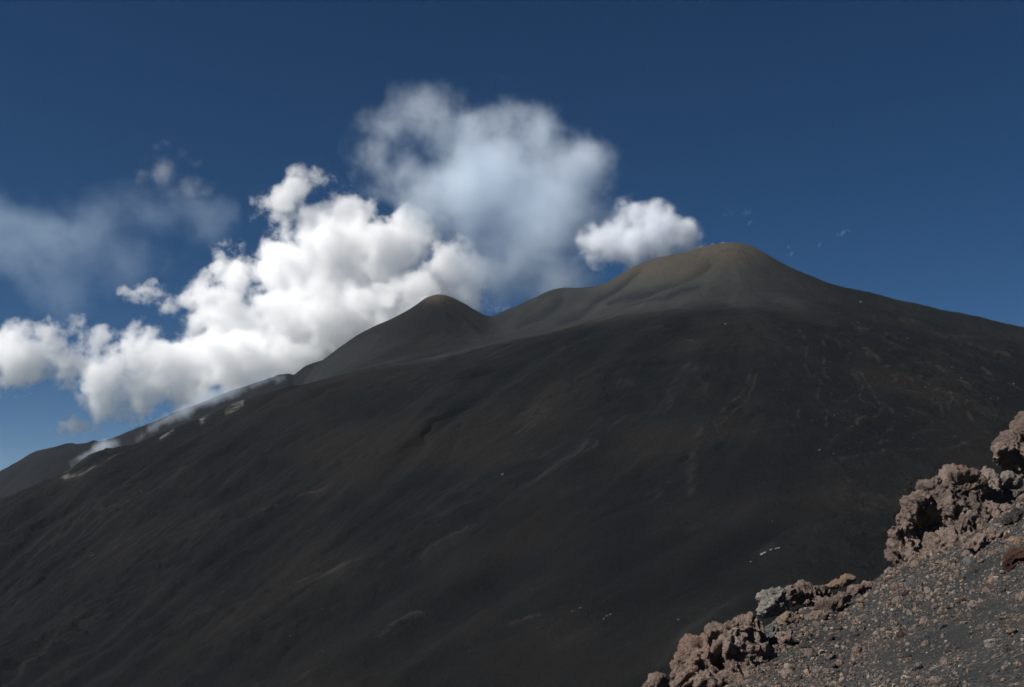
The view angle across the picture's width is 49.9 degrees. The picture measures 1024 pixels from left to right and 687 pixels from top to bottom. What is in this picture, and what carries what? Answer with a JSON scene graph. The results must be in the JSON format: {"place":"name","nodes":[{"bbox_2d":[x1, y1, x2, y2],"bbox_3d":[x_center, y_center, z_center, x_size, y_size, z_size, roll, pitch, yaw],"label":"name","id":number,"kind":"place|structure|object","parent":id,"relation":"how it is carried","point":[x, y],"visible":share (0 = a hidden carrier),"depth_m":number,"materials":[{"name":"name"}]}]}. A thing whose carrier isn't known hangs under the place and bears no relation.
{"place":"outdoors","nodes":[
{"label":"outdoors","id":0,"kind":"place"},
{"bbox_2d":[0,360,321,497],"bbox_3d":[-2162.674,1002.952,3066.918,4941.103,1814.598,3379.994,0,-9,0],"label":"hills","id":1,"kind":"structure","parent":0,"point":[34,468],"depth_m":2464.13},
{"bbox_2d":[0,242,1023,686],"bbox_3d":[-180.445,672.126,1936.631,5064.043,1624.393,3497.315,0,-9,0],"label":"mountain terrain","id":2,"kind":"structure","parent":0,"point":[358,510],"depth_m":951.11,"materials":[{"name":"black soil"}]},
{"bbox_2d":[0,0,1023,470],"label":"sky","id":3,"kind":"structure","parent":0,"point":[201,201],"materials":[{"name":"blue"}]},
{"bbox_2d":[725,479,1023,686],"bbox_3d":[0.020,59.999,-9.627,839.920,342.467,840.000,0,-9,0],"label":"cinder slope","id":4,"kind":"structure","parent":0,"point":[987,661],"depth_m":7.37,"materials":[{"name":"grey gravel"}]},
{"bbox_2d":[642,671,669,686],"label":"boulder","id":5,"kind":"object","parent":4,"relation":"on","point":[657,679],"visible":0.94,"depth_m":8.90,"materials":[{"name":"brown stone"}]},
{"bbox_2d":[669,611,787,686],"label":"lava outcrop","id":6,"kind":"object","parent":4,"relation":"on","point":[729,652],"visible":0.88,"depth_m":8.55,"materials":[{"name":"brown stone"}]},
{"bbox_2d":[765,623,779,642],"bbox_3d":[2.128,2.426,9.011,0.196,0.256,0.167,-3,-10,21],"label":"boulder","id":7,"kind":"object","parent":4,"relation":"on","point":[771,630],"visible":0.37,"depth_m":9.00,"materials":[{"name":"grey stone"}]},
{"bbox_2d":[755,586,790,618],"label":"lava block","id":8,"kind":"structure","parent":4,"relation":"on","point":[772,601],"depth_m":10.66,"materials":[{"name":"grey stone"}]},
{"bbox_2d":[771,629,793,645],"bbox_3d":[2.190,2.428,8.867,0.183,0.244,0.174,5,-11,-30],"label":"boulder","id":9,"kind":"object","parent":4,"relation":"on","point":[782,637],"visible":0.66,"depth_m":8.83,"materials":[{"name":"brown stone"}]},
{"bbox_2d":[778,668,792,675],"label":"stone","id":10,"kind":"object","parent":4,"relation":"on","point":[785,671],"visible":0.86,"depth_m":7.91,"materials":[{"name":"brown stone"}]},
{"bbox_2d":[777,611,802,625],"bbox_3d":[2.545,2.527,10.052,0.261,0.169,0.168,0,-9,0],"label":"slab stone","id":11,"kind":"object","parent":4,"relation":"on","point":[786,618],"visible":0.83,"depth_m":10.00,"materials":[{"name":"brown stone"}]},
{"bbox_2d":[794,676,801,680],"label":"stone","id":12,"kind":"object","parent":4,"relation":"on","point":[797,678],"visible":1,"depth_m":7.61,"materials":[{"name":"brown stone"}]},
{"bbox_2d":[800,637,808,641],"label":"stone","id":13,"kind":"object","parent":4,"relation":"on","point":[804,639],"visible":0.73,"depth_m":8.91,"materials":[{"name":"stone"}]},
{"bbox_2d":[799,642,811,648],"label":"stone","id":14,"kind":"object","parent":4,"relation":"on","point":[803,645],"visible":0.71,"depth_m":8.53,"materials":[{"name":"stone"}]},
{"bbox_2d":[804,648,814,656],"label":"stone","id":15,"kind":"object","parent":4,"relation":"on","point":[807,652],"visible":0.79,"depth_m":8.36,"materials":[{"name":"brown stone"}]},
{"bbox_2d":[784,580,835,606],"bbox_3d":[3.052,2.570,11.222,0.636,0.313,0.310,3,-9,-16],"label":"lava crust","id":16,"kind":"object","parent":4,"relation":"on","point":[804,593],"visible":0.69,"depth_m":11.13},
{"bbox_2d":[804,610,829,619],"bbox_3d":[2.790,2.513,10.086,0.234,0.152,0.178,0,-9,0],"label":"boulder","id":17,"kind":"object","parent":4,"relation":"on","point":[813,615],"visible":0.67,"depth_m":10.04,"materials":[{"name":"brown stone"}]},
{"bbox_2d":[818,616,826,620],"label":"stone","id":18,"kind":"object","parent":4,"relation":"on","point":[823,618],"visible":0.66,"depth_m":9.96,"materials":[{"name":"stone"}]},
{"bbox_2d":[825,635,834,641],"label":"stone","id":19,"kind":"object","parent":4,"relation":"on","point":[829,638],"visible":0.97,"depth_m":8.73,"materials":[{"name":"stone"}]},
{"bbox_2d":[826,663,836,668],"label":"stone","id":20,"kind":"object","parent":4,"relation":"on","point":[832,665],"visible":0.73,"depth_m":7.79,"materials":[{"name":"brown stone"}]},
{"bbox_2d":[827,654,835,659],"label":"stone","id":21,"kind":"object","parent":4,"relation":"on","point":[831,656],"visible":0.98,"depth_m":8.09,"materials":[{"name":"stone"}]},
{"bbox_2d":[814,591,855,611],"bbox_3d":[3.106,2.502,10.579,0.424,0.238,0.198,0,-9,0],"label":"lava crust","id":22,"kind":"object","parent":4,"relation":"on","point":[838,601],"visible":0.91,"depth_m":10.51},
{"bbox_2d":[833,625,842,629],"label":"stone","id":23,"kind":"object","parent":4,"relation":"on","point":[838,627],"visible":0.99,"depth_m":9.29,"materials":[{"name":"stone"}]},
{"bbox_2d":[834,660,843,666],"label":"stone","id":24,"kind":"object","parent":4,"relation":"on","point":[839,663],"visible":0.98,"depth_m":7.83,"materials":[{"name":"brown stone"}]},
{"bbox_2d":[825,573,856,589],"bbox_3d":[4.153,3.011,13.907,0.417,0.206,0.213,0,-9,0],"label":"slab stone","id":25,"kind":"object","parent":4,"relation":"on","point":[845,579],"visible":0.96,"depth_m":13.86,"materials":[{"name":"brown stone"}]},
{"bbox_2d":[838,612,843,617],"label":"stone","id":26,"kind":"object","parent":4,"relation":"on","point":[840,614],"visible":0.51,"depth_m":10.13,"materials":[{"name":"brown stone"}]},
{"bbox_2d":[838,676,846,680],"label":"stone","id":27,"kind":"object","parent":4,"relation":"on","point":[842,678],"visible":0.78,"depth_m":7.27,"materials":[{"name":"beige stone"}]},
{"bbox_2d":[851,646,861,655],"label":"stone","id":28,"kind":"object","parent":4,"relation":"on","point":[856,650],"visible":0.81,"depth_m":7.94,"materials":[{"name":"brown stone"}]},
{"bbox_2d":[846,580,874,594],"bbox_3d":[3.533,2.466,11.075,0.336,0.168,0.184,0,-9,0],"label":"boulder","id":29,"kind":"object","parent":4,"relation":"on","point":[856,589],"visible":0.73,"depth_m":11.02,"materials":[{"name":"brown stone"}]},
{"bbox_2d":[857,596,864,601],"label":"stone","id":30,"kind":"object","parent":4,"relation":"on","point":[861,598],"visible":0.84,"depth_m":10.48,"materials":[{"name":"brown stone"}]},
{"bbox_2d":[891,584,900,590],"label":"stone","id":31,"kind":"object","parent":4,"relation":"on","point":[894,587],"visible":0.59,"depth_m":10.00,"materials":[{"name":"brown stone"}]},
{"bbox_2d":[892,626,900,632],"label":"stone","id":32,"kind":"object","parent":4,"relation":"on","point":[896,628],"visible":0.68,"depth_m":7.94,"materials":[{"name":"brown stone"}]},
{"bbox_2d":[891,596,903,601],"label":"stone","id":33,"kind":"object","parent":4,"relation":"on","point":[898,598],"visible":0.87,"depth_m":9.02,"materials":[{"name":"brown stone"}]},
{"bbox_2d":[896,631,906,638],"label":"stone","id":34,"kind":"object","parent":4,"relation":"on","point":[900,634],"visible":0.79,"depth_m":7.65,"materials":[{"name":"brown stone"}]},
{"bbox_2d":[901,590,909,595],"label":"stone","id":35,"kind":"object","parent":4,"relation":"on","point":[906,592],"visible":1,"depth_m":9.12,"materials":[{"name":"brown stone"}]},
{"bbox_2d":[906,577,917,586],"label":"stone","id":36,"kind":"object","parent":4,"relation":"on","point":[911,581],"visible":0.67,"depth_m":9.69,"materials":[{"name":"grey stone"}]},
{"bbox_2d":[909,627,919,633],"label":"stone","id":37,"kind":"object","parent":4,"relation":"on","point":[913,630],"visible":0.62,"depth_m":7.56,"materials":[{"name":"grey stone"}]},
{"bbox_2d":[910,560,919,568],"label":"stone","id":38,"kind":"object","parent":4,"relation":"on","point":[914,564],"visible":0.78,"depth_m":10.90,"materials":[{"name":"brown stone"}]},
{"bbox_2d":[913,662,922,670],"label":"stone","id":39,"kind":"object","parent":4,"relation":"on","point":[918,665],"visible":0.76,"depth_m":6.44,"materials":[{"name":"grey stone"}]},
{"bbox_2d":[920,616,928,623],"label":"stone","id":40,"kind":"object","parent":4,"relation":"on","point":[924,619],"visible":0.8,"depth_m":7.78,"materials":[{"name":"brown stone"}]},
{"bbox_2d":[921,640,929,645],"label":"stone","id":41,"kind":"object","parent":4,"relation":"on","point":[925,642],"visible":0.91,"depth_m":7.01,"materials":[{"name":"brown stone"}]},
{"bbox_2d":[924,587,930,592],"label":"stone","id":42,"kind":"object","parent":4,"relation":"on","point":[927,589],"visible":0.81,"depth_m":8.91,"materials":[{"name":"stone"}]},
{"bbox_2d":[928,676,941,683],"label":"stone","id":43,"kind":"object","parent":4,"relation":"on","point":[934,679],"visible":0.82,"depth_m":5.93,"materials":[{"name":"brown stone"}]},
{"bbox_2d":[937,608,943,613],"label":"stone","id":44,"kind":"object","parent":4,"relation":"on","point":[939,610],"visible":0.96,"depth_m":7.79,"materials":[{"name":"brown stone"}]},
{"bbox_2d":[940,659,948,664],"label":"stone","id":45,"kind":"object","parent":4,"relation":"on","point":[944,661],"visible":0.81,"depth_m":6.21,"materials":[{"name":"brown stone"}]},
{"bbox_2d":[884,463,1014,566],"bbox_3d":[4.799,1.906,11.661,1.731,1.279,0.978,6,-11,-33],"label":"lava outcrop","id":46,"kind":"object","parent":4,"relation":"on","point":[952,503],"visible":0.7,"depth_m":11.54,"materials":[{"name":"brown stone"}]},
{"bbox_2d":[1000,470,1022,489],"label":"boulder","id":47,"kind":"object","parent":46,"relation":"on","point":[1012,480],"visible":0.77,"depth_m":12.04,"materials":[{"name":"stone"}]},
{"bbox_2d":[957,598,965,603],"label":"stone","id":48,"kind":"object","parent":4,"relation":"on","point":[960,600],"visible":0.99,"depth_m":7.92,"materials":[{"name":"brown stone"}]},
{"bbox_2d":[960,550,969,556],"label":"stone","id":49,"kind":"object","parent":4,"relation":"on","point":[964,553],"visible":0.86,"depth_m":9.99,"materials":[{"name":"brown stone"}]},
{"bbox_2d":[962,555,974,564],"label":"stone","id":50,"kind":"object","parent":4,"relation":"on","point":[967,559],"visible":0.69,"depth_m":9.35,"materials":[{"name":"grey stone"}]},
{"bbox_2d":[967,600,980,608],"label":"stone","id":51,"kind":"object","parent":4,"relation":"on","point":[971,603],"visible":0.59,"depth_m":7.49,"materials":[{"name":"brown stone"}]},
{"bbox_2d":[977,525,984,530],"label":"stone","id":52,"kind":"object","parent":4,"relation":"on","point":[979,527],"visible":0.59,"depth_m":10.94,"materials":[{"name":"brown stone"}]},
{"bbox_2d":[964,528,1003,553],"bbox_3d":[4.240,1.770,9.853,0.388,0.235,0.180,0,-9,0],"label":"boulder","id":53,"kind":"object","parent":4,"relation":"on","point":[977,542],"visible":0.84,"depth_m":9.80,"materials":[{"name":"brown stone"}]},
{"bbox_2d":[982,587,990,593],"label":"stone","id":54,"kind":"object","parent":4,"relation":"on","point":[985,590],"visible":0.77,"depth_m":7.70,"materials":[{"name":"brown stone"}]},
{"bbox_2d":[983,638,998,647],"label":"stone","id":55,"kind":"object","parent":4,"relation":"on","point":[988,643],"visible":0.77,"depth_m":6.09,"materials":[{"name":"grey stone"}]},
{"bbox_2d":[987,577,996,583],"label":"stone","id":56,"kind":"object","parent":4,"relation":"on","point":[990,580],"visible":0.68,"depth_m":8.11,"materials":[{"name":"brown stone"}]},
{"bbox_2d":[988,524,1001,529],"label":"stone","id":57,"kind":"object","parent":4,"relation":"on","point":[991,526],"visible":0.36,"depth_m":10.30,"materials":[{"name":"grey stone"}]},
{"bbox_2d":[990,411,1023,478],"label":"lava outcrop","id":58,"kind":"object","parent":4,"relation":"on","point":[1007,448],"visible":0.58,"depth_m":13.41,"materials":[{"name":"brown stone"}]},
{"bbox_2d":[1003,647,1010,652],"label":"stone","id":59,"kind":"object","parent":4,"relation":"on","point":[1006,649],"visible":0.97,"depth_m":5.77,"materials":[{"name":"grey stone"}]},
{"bbox_2d":[1004,661,1011,666],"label":"stone","id":60,"kind":"object","parent":4,"relation":"on","point":[1007,664],"visible":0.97,"depth_m":5.50,"materials":[{"name":"grey stone"}]},
{"bbox_2d":[1000,508,1023,525],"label":"boulder","id":61,"kind":"object","parent":4,"relation":"on","point":[1014,516],"visible":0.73,"depth_m":10.21,"materials":[{"name":"grey stone"}]},
{"bbox_2d":[1006,628,1018,633],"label":"stone","id":62,"kind":"object","parent":4,"relation":"on","point":[1011,630],"visible":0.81,"depth_m":6.14,"materials":[{"name":"brown stone"}]},
{"bbox_2d":[1002,546,1023,571],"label":"boulder","id":63,"kind":"object","parent":4,"relation":"on","point":[1012,558],"visible":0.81,"depth_m":8.17,"materials":[{"name":"brown stone"}]},
{"bbox_2d":[1008,536,1022,545],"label":"stone","id":64,"kind":"object","parent":4,"relation":"on","point":[1013,541],"visible":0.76,"depth_m":8.96,"materials":[{"name":"brown stone"}]},
{"bbox_2d":[1013,661,1023,667],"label":"stone","id":65,"kind":"object","parent":4,"relation":"on","point":[1017,664],"visible":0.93,"depth_m":5.41,"materials":[{"name":"brown stone"}]},
{"bbox_2d":[1015,594,1023,600],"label":"stone","id":66,"kind":"object","parent":4,"relation":"on","point":[1018,597],"visible":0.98,"depth_m":6.97,"materials":[{"name":"brown stone"}]}
]}

